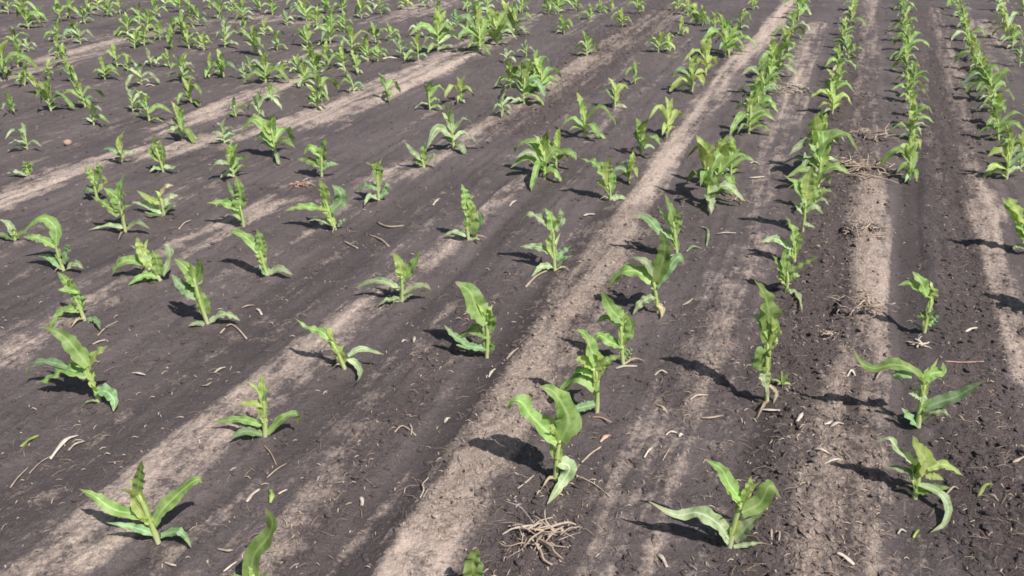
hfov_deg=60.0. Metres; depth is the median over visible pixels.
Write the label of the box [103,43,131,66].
maize plant
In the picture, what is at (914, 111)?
maize plant
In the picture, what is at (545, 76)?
maize plant
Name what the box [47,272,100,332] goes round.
maize plant
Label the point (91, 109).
maize plant
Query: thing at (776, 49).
maize plant
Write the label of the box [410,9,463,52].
maize plant
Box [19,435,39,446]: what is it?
leaf scrap
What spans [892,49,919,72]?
maize plant
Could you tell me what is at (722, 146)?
maize plant
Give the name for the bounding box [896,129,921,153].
maize plant
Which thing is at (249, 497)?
straw scrap
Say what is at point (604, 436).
husk scrap
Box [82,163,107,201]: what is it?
maize plant
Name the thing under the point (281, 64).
maize plant
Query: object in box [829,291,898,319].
straw heap
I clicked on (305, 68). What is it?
maize plant
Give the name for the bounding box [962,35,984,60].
maize plant
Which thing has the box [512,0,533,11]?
maize plant
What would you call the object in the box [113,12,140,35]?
maize plant
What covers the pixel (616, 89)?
maize plant
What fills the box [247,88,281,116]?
maize plant
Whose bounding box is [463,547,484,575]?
maize plant
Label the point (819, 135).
maize plant
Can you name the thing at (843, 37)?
maize plant
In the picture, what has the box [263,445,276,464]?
straw
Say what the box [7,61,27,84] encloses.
maize plant
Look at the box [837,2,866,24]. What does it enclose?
maize plant
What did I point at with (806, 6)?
maize plant
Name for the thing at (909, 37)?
maize plant
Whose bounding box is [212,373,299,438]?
maize plant
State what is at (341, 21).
maize plant
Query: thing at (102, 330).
straw
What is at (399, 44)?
maize plant
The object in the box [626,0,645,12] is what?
maize plant
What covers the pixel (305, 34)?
maize plant
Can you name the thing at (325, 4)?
maize plant
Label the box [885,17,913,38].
maize plant
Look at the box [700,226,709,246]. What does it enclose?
leaf scrap
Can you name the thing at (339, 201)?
maize plant
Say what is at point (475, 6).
maize plant
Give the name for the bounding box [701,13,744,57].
maize plant
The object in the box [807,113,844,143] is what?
maize plant
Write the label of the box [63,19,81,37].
maize plant
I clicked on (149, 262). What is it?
maize plant
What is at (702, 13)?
maize plant
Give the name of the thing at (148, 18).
maize plant
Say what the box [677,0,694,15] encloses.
maize plant
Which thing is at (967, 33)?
maize plant
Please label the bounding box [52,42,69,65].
maize plant
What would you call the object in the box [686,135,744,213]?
maize plant
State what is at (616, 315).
maize plant
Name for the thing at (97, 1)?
maize plant
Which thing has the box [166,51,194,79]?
maize plant
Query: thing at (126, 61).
maize plant
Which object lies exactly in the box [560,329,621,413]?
maize plant
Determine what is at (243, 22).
maize plant
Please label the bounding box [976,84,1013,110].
maize plant
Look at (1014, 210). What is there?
maize plant
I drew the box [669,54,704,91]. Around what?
maize plant
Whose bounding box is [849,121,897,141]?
straw heap
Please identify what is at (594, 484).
straw
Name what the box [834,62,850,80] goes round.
maize plant
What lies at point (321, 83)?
maize plant
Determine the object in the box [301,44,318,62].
maize plant
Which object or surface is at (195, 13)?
maize plant
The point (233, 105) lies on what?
maize plant
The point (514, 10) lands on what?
maize plant
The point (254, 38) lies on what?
maize plant
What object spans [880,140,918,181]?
maize plant
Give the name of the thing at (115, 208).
maize plant
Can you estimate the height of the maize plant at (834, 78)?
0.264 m
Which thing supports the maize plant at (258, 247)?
on the ground
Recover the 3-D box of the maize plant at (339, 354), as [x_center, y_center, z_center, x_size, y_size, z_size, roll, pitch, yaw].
[-0.648,0.220,3.327,0.285,0.224,0.170,15,30,28]
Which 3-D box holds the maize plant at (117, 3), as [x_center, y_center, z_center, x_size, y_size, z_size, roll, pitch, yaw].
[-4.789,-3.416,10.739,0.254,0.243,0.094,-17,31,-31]
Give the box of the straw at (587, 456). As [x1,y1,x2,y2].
[581,446,600,462]
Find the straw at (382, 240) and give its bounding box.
[368,234,389,246]
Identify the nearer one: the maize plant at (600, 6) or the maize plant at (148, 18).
the maize plant at (148, 18)
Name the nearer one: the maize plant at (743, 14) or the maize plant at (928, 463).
the maize plant at (928, 463)
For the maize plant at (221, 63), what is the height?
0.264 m
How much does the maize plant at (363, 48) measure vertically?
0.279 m
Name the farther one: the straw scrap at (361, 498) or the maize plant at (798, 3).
the maize plant at (798, 3)
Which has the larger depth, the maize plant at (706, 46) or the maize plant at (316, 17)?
the maize plant at (316, 17)
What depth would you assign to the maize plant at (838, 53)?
7.98 m
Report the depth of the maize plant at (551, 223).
4.11 m
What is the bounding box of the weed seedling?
[771,371,791,386]
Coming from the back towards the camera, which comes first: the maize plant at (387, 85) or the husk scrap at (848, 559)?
the maize plant at (387, 85)
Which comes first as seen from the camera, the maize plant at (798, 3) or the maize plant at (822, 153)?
the maize plant at (822, 153)
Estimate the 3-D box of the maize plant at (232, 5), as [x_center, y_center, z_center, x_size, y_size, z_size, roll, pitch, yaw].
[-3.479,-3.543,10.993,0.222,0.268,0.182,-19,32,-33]
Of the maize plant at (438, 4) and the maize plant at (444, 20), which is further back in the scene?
the maize plant at (438, 4)
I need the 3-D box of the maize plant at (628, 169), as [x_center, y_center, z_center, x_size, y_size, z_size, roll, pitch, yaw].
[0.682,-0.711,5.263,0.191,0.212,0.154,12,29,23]
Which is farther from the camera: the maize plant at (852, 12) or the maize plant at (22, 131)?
the maize plant at (852, 12)
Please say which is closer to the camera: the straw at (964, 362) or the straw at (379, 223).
the straw at (964, 362)
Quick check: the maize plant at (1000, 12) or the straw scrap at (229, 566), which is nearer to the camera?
the straw scrap at (229, 566)
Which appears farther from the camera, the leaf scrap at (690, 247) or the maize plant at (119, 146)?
the maize plant at (119, 146)
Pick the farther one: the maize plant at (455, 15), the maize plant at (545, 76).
the maize plant at (455, 15)
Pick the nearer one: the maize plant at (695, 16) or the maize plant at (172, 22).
the maize plant at (172, 22)
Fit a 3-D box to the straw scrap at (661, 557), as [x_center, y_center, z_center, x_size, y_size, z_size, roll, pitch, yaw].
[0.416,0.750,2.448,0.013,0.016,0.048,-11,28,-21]
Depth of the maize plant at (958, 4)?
10.69 m
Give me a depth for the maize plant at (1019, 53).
8.12 m
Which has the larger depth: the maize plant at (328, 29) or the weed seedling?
the maize plant at (328, 29)
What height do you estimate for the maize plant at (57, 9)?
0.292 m
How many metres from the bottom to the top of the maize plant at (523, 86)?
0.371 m
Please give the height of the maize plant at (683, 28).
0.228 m
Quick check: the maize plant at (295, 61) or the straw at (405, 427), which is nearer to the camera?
the straw at (405, 427)
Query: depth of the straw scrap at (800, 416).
3.04 m
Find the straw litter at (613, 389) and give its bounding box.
[1,1,1023,575]
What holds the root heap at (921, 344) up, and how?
on the ground
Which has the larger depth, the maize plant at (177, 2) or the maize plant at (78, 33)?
the maize plant at (177, 2)
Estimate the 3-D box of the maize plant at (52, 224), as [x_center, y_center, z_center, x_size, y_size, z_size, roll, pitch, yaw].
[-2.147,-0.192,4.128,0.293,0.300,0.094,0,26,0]
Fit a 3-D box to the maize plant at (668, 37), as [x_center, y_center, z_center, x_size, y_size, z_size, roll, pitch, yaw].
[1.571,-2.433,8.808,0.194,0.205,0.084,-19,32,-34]
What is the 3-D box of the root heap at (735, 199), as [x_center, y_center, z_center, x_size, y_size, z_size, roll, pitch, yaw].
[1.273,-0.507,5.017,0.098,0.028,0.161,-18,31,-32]
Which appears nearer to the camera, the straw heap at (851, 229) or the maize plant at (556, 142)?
the straw heap at (851, 229)
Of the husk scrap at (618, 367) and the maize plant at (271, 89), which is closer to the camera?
the husk scrap at (618, 367)
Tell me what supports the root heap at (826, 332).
on the ground
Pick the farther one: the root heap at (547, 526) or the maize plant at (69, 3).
the maize plant at (69, 3)
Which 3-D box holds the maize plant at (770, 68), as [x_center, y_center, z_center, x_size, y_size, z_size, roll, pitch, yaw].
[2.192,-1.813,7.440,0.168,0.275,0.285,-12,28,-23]
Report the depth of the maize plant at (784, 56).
8.08 m
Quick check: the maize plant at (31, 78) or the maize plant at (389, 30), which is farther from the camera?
the maize plant at (389, 30)
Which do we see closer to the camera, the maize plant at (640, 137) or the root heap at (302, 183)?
the root heap at (302, 183)
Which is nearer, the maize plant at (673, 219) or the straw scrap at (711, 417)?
the straw scrap at (711, 417)
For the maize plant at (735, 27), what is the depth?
8.63 m
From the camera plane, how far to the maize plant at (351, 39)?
8.69 m
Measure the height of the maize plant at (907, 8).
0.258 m
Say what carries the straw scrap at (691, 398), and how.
on the ground
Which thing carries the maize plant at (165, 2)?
on the ground
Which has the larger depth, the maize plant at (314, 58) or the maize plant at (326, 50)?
the maize plant at (326, 50)
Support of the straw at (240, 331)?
on the ground
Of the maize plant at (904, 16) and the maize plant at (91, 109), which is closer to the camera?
the maize plant at (91, 109)
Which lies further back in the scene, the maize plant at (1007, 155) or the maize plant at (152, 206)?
the maize plant at (1007, 155)
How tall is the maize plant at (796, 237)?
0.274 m
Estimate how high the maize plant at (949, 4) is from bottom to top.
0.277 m
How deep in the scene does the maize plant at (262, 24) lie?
9.58 m
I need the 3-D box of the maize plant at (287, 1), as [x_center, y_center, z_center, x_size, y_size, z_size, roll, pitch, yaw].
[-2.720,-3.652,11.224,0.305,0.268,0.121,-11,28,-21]
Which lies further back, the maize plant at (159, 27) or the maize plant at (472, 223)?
the maize plant at (159, 27)
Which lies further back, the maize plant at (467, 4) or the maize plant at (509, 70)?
the maize plant at (467, 4)
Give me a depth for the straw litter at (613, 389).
3.03 m
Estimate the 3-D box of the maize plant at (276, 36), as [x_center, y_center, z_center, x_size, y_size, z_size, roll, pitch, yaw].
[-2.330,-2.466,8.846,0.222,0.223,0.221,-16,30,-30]
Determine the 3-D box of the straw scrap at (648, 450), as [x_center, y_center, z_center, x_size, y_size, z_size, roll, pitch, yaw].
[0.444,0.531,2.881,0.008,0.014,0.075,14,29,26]
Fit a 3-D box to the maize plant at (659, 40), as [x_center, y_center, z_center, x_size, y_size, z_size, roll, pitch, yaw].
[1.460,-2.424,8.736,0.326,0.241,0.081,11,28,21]
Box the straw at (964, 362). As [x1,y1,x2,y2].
[944,361,983,362]
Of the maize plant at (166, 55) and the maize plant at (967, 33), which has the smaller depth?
the maize plant at (166, 55)
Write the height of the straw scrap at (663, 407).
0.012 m
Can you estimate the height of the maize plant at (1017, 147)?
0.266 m
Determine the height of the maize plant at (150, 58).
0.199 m
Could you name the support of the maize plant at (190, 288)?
on the ground
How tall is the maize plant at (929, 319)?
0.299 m
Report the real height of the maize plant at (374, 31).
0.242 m
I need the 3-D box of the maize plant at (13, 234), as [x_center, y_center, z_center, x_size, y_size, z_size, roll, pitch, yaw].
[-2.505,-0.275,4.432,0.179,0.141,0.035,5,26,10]
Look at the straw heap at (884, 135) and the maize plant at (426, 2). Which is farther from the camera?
the maize plant at (426, 2)
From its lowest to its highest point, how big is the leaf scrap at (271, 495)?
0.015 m
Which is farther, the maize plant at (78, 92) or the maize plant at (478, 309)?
the maize plant at (78, 92)
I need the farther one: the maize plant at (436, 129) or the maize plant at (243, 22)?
the maize plant at (243, 22)
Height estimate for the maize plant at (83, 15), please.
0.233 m
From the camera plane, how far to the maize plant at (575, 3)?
11.04 m
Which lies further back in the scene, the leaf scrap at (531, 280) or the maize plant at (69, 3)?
the maize plant at (69, 3)
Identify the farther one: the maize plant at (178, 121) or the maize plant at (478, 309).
the maize plant at (178, 121)
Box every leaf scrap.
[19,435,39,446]
[268,489,274,502]
[525,269,549,287]
[686,245,701,251]
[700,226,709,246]
[977,483,992,496]
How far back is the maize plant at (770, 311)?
3.03 m
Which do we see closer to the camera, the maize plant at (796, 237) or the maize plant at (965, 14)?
the maize plant at (796, 237)
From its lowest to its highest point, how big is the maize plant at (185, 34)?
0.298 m
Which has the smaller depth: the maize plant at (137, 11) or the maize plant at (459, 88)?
the maize plant at (459, 88)
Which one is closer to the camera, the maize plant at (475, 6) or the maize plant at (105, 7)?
the maize plant at (475, 6)
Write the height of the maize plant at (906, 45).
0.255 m
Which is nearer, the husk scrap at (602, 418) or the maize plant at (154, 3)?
the husk scrap at (602, 418)
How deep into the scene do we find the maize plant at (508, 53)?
8.27 m
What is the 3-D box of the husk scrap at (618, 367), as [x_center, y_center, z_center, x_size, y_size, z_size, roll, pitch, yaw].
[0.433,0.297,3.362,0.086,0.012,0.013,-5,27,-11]
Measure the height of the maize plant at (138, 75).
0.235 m
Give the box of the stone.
[63,139,71,145]
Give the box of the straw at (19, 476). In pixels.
[10,467,28,487]
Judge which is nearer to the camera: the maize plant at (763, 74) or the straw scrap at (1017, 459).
the straw scrap at (1017, 459)
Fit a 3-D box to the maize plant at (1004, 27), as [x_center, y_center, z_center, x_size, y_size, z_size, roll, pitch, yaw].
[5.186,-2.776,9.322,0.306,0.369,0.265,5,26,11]
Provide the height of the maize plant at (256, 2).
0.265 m
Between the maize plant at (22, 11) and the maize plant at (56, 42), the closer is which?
the maize plant at (56, 42)
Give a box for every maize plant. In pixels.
[0,0,18,13]
[0,39,38,77]
[0,219,25,240]
[2,91,17,112]
[4,26,31,45]
[5,123,41,150]
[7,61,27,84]
[7,161,32,175]
[9,0,36,10]
[10,40,24,66]
[16,1,47,28]
[21,71,41,91]
[22,36,36,50]
[22,214,83,271]
[26,325,117,411]
[32,5,45,22]
[36,77,74,110]
[43,18,65,39]
[43,58,53,78]
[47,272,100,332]
[48,36,67,55]
[50,0,72,21]
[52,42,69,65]
[59,59,77,80]
[62,21,94,43]
[62,79,105,106]
[63,0,79,17]
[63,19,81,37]
[77,6,93,23]
[80,98,110,125]
[80,460,202,546]
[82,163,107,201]
[84,0,101,14]
[89,0,108,10]
[90,174,149,237]
[92,56,119,79]
[94,0,116,16]
[101,130,134,161]
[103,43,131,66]
[109,0,127,13]
[112,237,173,284]
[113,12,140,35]
[122,25,148,48]
[123,53,134,69]
[125,61,159,86]
[125,87,149,111]
[126,2,145,22]
[133,184,177,215]
[134,7,158,30]
[134,90,172,121]
[136,23,152,45]
[144,47,161,65]
[147,0,168,18]
[147,21,165,39]
[147,134,179,171]
[155,48,176,66]
[160,0,175,7]
[164,17,176,32]
[164,26,173,48]
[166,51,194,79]
[166,102,197,142]
[167,0,187,12]
[172,10,196,34]
[172,258,239,325]
[177,21,199,48]
[177,75,201,105]
[184,0,193,16]
[190,4,207,25]
[194,32,211,49]
[204,53,219,77]
[206,0,231,18]
[208,118,234,143]
[208,176,247,226]
[209,139,248,177]
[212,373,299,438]
[214,49,235,76]
[216,16,238,47]
[222,0,241,9]
[223,229,292,275]
[227,0,254,19]
[227,97,249,116]
[232,508,277,575]
[235,61,251,78]
[237,22,265,54]
[239,17,249,34]
[240,113,294,164]
[244,49,288,82]
[245,55,261,72]
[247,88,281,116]
[252,0,262,11]
[257,17,272,34]
[261,0,283,14]
[264,82,279,99]
[268,30,287,49]
[270,61,294,77]
[279,10,293,25]
[285,53,304,71]
[285,179,347,232]
[286,0,310,7]
[289,0,320,19]
[292,22,317,46]
[292,63,314,86]
[295,318,383,383]
[297,138,338,176]
[300,44,331,74]
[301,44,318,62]
[305,6,326,26]
[305,83,328,109]
[313,68,338,99]
[314,15,341,44]
[315,0,330,12]
[317,39,339,63]
[322,5,342,26]
[328,40,351,65]
[333,0,347,12]
[335,10,352,31]
[336,23,373,52]
[338,64,349,76]
[340,73,364,91]
[351,53,362,72]
[353,0,372,18]
[353,34,381,60]
[355,157,389,204]
[355,251,430,305]
[367,42,387,61]
[368,21,382,43]
[373,0,390,13]
[378,72,400,102]
[380,22,400,39]
[386,36,406,57]
[397,0,414,9]
[403,32,427,60]
[405,142,436,167]
[408,18,430,34]
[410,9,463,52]
[413,80,447,109]
[417,0,433,6]
[427,104,478,153]
[429,0,443,13]
[443,15,451,24]
[443,184,488,240]
[444,75,473,102]
[444,281,495,357]
[448,6,461,25]
[451,18,472,38]
[455,7,498,54]
[460,0,481,11]
[462,0,486,21]
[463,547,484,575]
[471,8,516,44]
[478,0,500,8]
[482,6,501,29]
[493,93,515,116]
[494,60,520,89]
[498,0,520,19]
[498,48,516,62]
[500,2,533,34]
[500,60,545,104]
[507,384,581,503]
[510,131,563,190]
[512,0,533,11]
[517,39,533,56]
[517,49,551,75]
[519,209,572,276]
[529,55,561,89]
[532,128,576,166]
[537,0,558,13]
[542,0,573,12]
[552,14,573,33]
[560,92,615,138]
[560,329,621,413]
[570,0,583,10]
[574,30,598,55]
[578,3,595,20]
[581,157,626,200]
[594,290,643,364]
[595,0,607,12]
[601,78,628,107]
[606,231,683,317]
[610,0,614,11]
[611,6,632,26]
[613,152,637,182]
[625,61,642,83]
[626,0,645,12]
[630,118,660,154]
[634,195,684,255]
[645,30,674,51]
[649,96,682,138]
[649,460,780,548]
[662,34,675,50]
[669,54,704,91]
[671,0,684,9]
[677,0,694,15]
[678,15,688,34]
[683,36,717,74]
[684,3,707,24]
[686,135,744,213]
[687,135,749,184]
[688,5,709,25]
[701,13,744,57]
[707,11,720,28]
[715,22,755,51]
[726,135,755,174]
[730,8,750,28]
[730,89,775,134]
[738,72,781,105]
[740,62,781,94]
[747,0,758,9]
[747,81,777,123]
[749,280,782,418]
[757,37,800,77]
[758,56,785,86]
[760,217,802,262]
[762,49,793,66]
[772,9,810,38]
[773,247,818,312]
[776,26,795,51]
[780,109,859,177]
[782,0,809,19]
[784,166,823,231]
[786,170,836,207]
[788,138,849,187]
[789,0,811,14]
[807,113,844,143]
[810,82,851,113]
[822,68,853,94]
[823,44,855,70]
[830,26,854,49]
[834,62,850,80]
[836,17,857,34]
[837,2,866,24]
[837,34,863,57]
[843,0,858,10]
[853,348,981,428]
[875,436,962,532]
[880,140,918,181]
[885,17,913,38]
[889,11,917,29]
[890,37,916,59]
[890,110,920,138]
[891,26,929,49]
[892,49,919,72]
[892,70,929,100]
[894,0,916,9]
[896,66,923,95]
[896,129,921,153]
[897,0,912,19]
[899,272,938,332]
[901,61,928,84]
[905,91,928,114]
[908,99,933,125]
[938,0,961,8]
[951,6,968,27]
[951,16,985,40]
[953,0,968,16]
[953,41,988,69]
[960,61,1008,93]
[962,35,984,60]
[963,26,976,50]
[965,65,1013,99]
[967,52,999,76]
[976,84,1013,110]
[976,104,1023,139]
[981,135,1023,179]
[983,92,1009,128]
[986,0,1009,11]
[989,7,1022,39]
[993,2,1005,21]
[997,125,1018,147]
[998,131,1023,167]
[1000,22,1023,48]
[1001,197,1023,249]
[1006,43,1023,66]
[1009,0,1023,15]
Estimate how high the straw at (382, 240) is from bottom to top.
0.019 m
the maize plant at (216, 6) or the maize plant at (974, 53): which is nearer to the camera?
the maize plant at (974, 53)
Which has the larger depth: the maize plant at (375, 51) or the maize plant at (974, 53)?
the maize plant at (375, 51)
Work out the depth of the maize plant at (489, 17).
9.70 m
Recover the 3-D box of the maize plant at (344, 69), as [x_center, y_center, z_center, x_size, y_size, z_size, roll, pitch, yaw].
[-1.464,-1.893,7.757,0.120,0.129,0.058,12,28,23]
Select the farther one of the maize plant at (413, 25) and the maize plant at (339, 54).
the maize plant at (413, 25)
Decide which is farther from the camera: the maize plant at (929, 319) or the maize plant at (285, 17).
the maize plant at (285, 17)
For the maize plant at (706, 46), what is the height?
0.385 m
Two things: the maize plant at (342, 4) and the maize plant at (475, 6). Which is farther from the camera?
the maize plant at (342, 4)
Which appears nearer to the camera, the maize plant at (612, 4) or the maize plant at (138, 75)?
the maize plant at (138, 75)
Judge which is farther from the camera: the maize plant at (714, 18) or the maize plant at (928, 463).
the maize plant at (714, 18)
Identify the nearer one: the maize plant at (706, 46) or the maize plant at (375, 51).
the maize plant at (706, 46)
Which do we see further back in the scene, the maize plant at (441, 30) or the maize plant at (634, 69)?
the maize plant at (441, 30)
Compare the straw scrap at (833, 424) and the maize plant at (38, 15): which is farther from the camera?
the maize plant at (38, 15)
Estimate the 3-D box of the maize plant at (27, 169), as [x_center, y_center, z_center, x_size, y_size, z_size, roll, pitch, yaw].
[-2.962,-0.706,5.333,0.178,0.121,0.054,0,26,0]
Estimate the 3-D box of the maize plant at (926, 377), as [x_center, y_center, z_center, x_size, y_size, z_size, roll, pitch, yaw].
[1.333,0.353,2.969,0.416,0.309,0.074,8,27,16]
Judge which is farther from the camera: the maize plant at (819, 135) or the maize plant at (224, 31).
the maize plant at (224, 31)
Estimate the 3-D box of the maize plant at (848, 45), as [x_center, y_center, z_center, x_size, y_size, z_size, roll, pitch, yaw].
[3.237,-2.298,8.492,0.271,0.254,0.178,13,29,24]
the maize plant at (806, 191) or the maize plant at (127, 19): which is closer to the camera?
the maize plant at (806, 191)
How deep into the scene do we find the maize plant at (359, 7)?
10.54 m
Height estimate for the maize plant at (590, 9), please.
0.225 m
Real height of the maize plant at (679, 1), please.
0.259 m
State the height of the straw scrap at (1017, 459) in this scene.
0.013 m
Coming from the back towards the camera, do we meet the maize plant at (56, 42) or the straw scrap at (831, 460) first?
the maize plant at (56, 42)
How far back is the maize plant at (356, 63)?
7.86 m
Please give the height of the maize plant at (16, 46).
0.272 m
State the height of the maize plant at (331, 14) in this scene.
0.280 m
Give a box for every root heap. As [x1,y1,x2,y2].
[289,178,315,187]
[502,500,579,564]
[724,196,749,203]
[819,327,838,339]
[904,336,931,348]
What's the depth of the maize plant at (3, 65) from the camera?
7.69 m
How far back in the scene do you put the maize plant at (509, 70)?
7.34 m
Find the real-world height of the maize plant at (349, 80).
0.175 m
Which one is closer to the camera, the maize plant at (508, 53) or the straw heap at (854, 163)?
the straw heap at (854, 163)
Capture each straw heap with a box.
[776,80,809,92]
[825,151,903,183]
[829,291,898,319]
[840,219,894,238]
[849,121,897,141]
[1015,320,1023,334]
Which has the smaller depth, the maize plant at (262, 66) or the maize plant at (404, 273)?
the maize plant at (404, 273)
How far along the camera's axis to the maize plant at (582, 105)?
6.03 m
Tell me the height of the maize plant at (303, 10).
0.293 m
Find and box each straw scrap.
[164,561,176,565]
[217,548,232,551]
[223,561,236,571]
[246,488,259,501]
[359,496,363,505]
[506,347,518,359]
[643,446,652,457]
[656,404,667,413]
[657,553,667,567]
[689,394,707,399]
[701,414,723,418]
[763,409,779,410]
[795,412,802,424]
[813,448,828,453]
[823,458,839,464]
[829,422,843,427]
[965,327,977,331]
[1012,456,1023,462]
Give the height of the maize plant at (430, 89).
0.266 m
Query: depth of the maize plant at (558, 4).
10.94 m
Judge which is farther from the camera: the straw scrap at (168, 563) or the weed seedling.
the weed seedling
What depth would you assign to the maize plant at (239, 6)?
10.37 m
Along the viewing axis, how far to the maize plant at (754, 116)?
6.12 m
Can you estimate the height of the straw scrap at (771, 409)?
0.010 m
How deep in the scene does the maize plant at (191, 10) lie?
10.59 m
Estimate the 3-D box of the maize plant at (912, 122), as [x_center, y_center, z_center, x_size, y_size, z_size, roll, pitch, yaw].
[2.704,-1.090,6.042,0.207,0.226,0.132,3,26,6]
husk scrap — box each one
[49,435,78,459]
[68,441,84,450]
[592,416,611,422]
[599,434,610,442]
[615,365,636,368]
[837,552,854,565]
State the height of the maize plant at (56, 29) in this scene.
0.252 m
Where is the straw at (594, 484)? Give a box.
[575,474,610,496]
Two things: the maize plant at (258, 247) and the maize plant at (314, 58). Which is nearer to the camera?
the maize plant at (258, 247)
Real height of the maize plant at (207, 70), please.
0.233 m
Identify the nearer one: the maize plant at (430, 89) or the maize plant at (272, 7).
the maize plant at (430, 89)
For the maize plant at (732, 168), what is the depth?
5.35 m
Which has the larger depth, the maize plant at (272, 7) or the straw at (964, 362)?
the maize plant at (272, 7)
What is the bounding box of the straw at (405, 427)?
[395,425,415,435]
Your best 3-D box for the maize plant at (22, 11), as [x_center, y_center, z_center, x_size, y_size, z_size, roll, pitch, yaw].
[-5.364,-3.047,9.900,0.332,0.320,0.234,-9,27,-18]
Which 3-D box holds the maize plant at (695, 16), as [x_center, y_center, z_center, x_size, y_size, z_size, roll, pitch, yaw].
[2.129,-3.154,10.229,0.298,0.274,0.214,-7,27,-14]
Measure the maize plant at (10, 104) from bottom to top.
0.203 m
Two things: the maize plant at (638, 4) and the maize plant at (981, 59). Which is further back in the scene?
the maize plant at (638, 4)
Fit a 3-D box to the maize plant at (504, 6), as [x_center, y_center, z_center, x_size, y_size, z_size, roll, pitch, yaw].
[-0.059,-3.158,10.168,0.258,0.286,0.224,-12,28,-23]
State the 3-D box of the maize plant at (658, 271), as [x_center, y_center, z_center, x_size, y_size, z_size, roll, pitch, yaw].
[0.551,-0.050,3.676,0.315,0.409,0.090,4,26,8]
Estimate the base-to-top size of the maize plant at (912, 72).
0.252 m
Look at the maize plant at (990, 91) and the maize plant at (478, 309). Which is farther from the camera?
the maize plant at (990, 91)
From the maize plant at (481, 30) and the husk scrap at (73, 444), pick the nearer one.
the husk scrap at (73, 444)
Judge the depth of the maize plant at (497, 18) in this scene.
8.99 m
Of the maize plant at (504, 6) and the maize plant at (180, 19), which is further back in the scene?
the maize plant at (504, 6)
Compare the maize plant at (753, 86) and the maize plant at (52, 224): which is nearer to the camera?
the maize plant at (52, 224)
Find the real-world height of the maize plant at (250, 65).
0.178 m
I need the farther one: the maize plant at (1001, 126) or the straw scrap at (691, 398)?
the maize plant at (1001, 126)
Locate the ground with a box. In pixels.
[0,0,1023,575]
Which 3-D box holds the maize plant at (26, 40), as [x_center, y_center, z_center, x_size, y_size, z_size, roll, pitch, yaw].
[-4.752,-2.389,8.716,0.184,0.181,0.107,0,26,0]
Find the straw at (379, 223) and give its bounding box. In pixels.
[377,221,403,227]
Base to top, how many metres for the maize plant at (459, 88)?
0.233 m
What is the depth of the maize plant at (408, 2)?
11.10 m
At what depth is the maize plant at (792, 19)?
9.41 m
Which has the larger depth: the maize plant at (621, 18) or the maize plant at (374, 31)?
the maize plant at (621, 18)
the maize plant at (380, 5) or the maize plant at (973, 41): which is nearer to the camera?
the maize plant at (973, 41)
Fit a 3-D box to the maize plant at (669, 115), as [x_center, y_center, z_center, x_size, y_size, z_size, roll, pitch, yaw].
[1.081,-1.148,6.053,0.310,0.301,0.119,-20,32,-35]
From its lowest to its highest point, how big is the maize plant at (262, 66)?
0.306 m
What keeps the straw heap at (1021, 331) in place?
on the ground
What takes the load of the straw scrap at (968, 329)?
on the ground
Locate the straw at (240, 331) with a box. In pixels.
[220,324,247,339]
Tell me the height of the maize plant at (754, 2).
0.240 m
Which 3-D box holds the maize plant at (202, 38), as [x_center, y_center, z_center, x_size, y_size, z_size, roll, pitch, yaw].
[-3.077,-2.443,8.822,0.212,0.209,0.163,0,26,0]
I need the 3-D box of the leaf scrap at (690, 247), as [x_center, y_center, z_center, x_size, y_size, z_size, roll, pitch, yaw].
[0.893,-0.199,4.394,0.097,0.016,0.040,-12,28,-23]
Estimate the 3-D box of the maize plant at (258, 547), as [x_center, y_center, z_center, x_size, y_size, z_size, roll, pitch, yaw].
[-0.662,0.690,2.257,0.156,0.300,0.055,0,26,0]
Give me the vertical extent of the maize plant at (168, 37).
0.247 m
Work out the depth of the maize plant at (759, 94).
6.37 m
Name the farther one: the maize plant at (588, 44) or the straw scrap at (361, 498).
the maize plant at (588, 44)
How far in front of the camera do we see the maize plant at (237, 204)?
4.56 m
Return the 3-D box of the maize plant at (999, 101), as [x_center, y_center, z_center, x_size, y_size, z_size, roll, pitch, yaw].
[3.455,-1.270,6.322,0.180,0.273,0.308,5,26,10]
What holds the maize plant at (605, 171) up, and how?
on the ground
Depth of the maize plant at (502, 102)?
6.55 m
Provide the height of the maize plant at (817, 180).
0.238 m
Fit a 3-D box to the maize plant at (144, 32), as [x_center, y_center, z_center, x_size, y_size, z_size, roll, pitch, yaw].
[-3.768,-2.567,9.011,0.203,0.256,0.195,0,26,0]
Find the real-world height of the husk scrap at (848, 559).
0.014 m
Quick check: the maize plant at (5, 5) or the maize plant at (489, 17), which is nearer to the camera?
the maize plant at (489, 17)
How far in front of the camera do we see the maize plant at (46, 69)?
7.64 m
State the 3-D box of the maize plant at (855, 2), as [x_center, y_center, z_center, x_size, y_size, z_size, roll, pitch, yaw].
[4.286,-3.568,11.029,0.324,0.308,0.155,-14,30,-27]
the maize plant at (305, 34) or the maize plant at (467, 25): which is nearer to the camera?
the maize plant at (305, 34)
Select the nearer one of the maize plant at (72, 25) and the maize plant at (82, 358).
the maize plant at (82, 358)
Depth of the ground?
3.97 m
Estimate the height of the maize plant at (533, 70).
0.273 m
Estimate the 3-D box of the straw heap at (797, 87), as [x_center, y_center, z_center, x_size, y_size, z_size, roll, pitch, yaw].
[2.311,-1.651,7.325,0.289,0.090,0.337,8,27,17]
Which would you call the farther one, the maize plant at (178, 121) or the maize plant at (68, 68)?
the maize plant at (68, 68)
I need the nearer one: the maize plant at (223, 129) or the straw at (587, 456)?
the straw at (587, 456)
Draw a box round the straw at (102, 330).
[97,321,117,335]

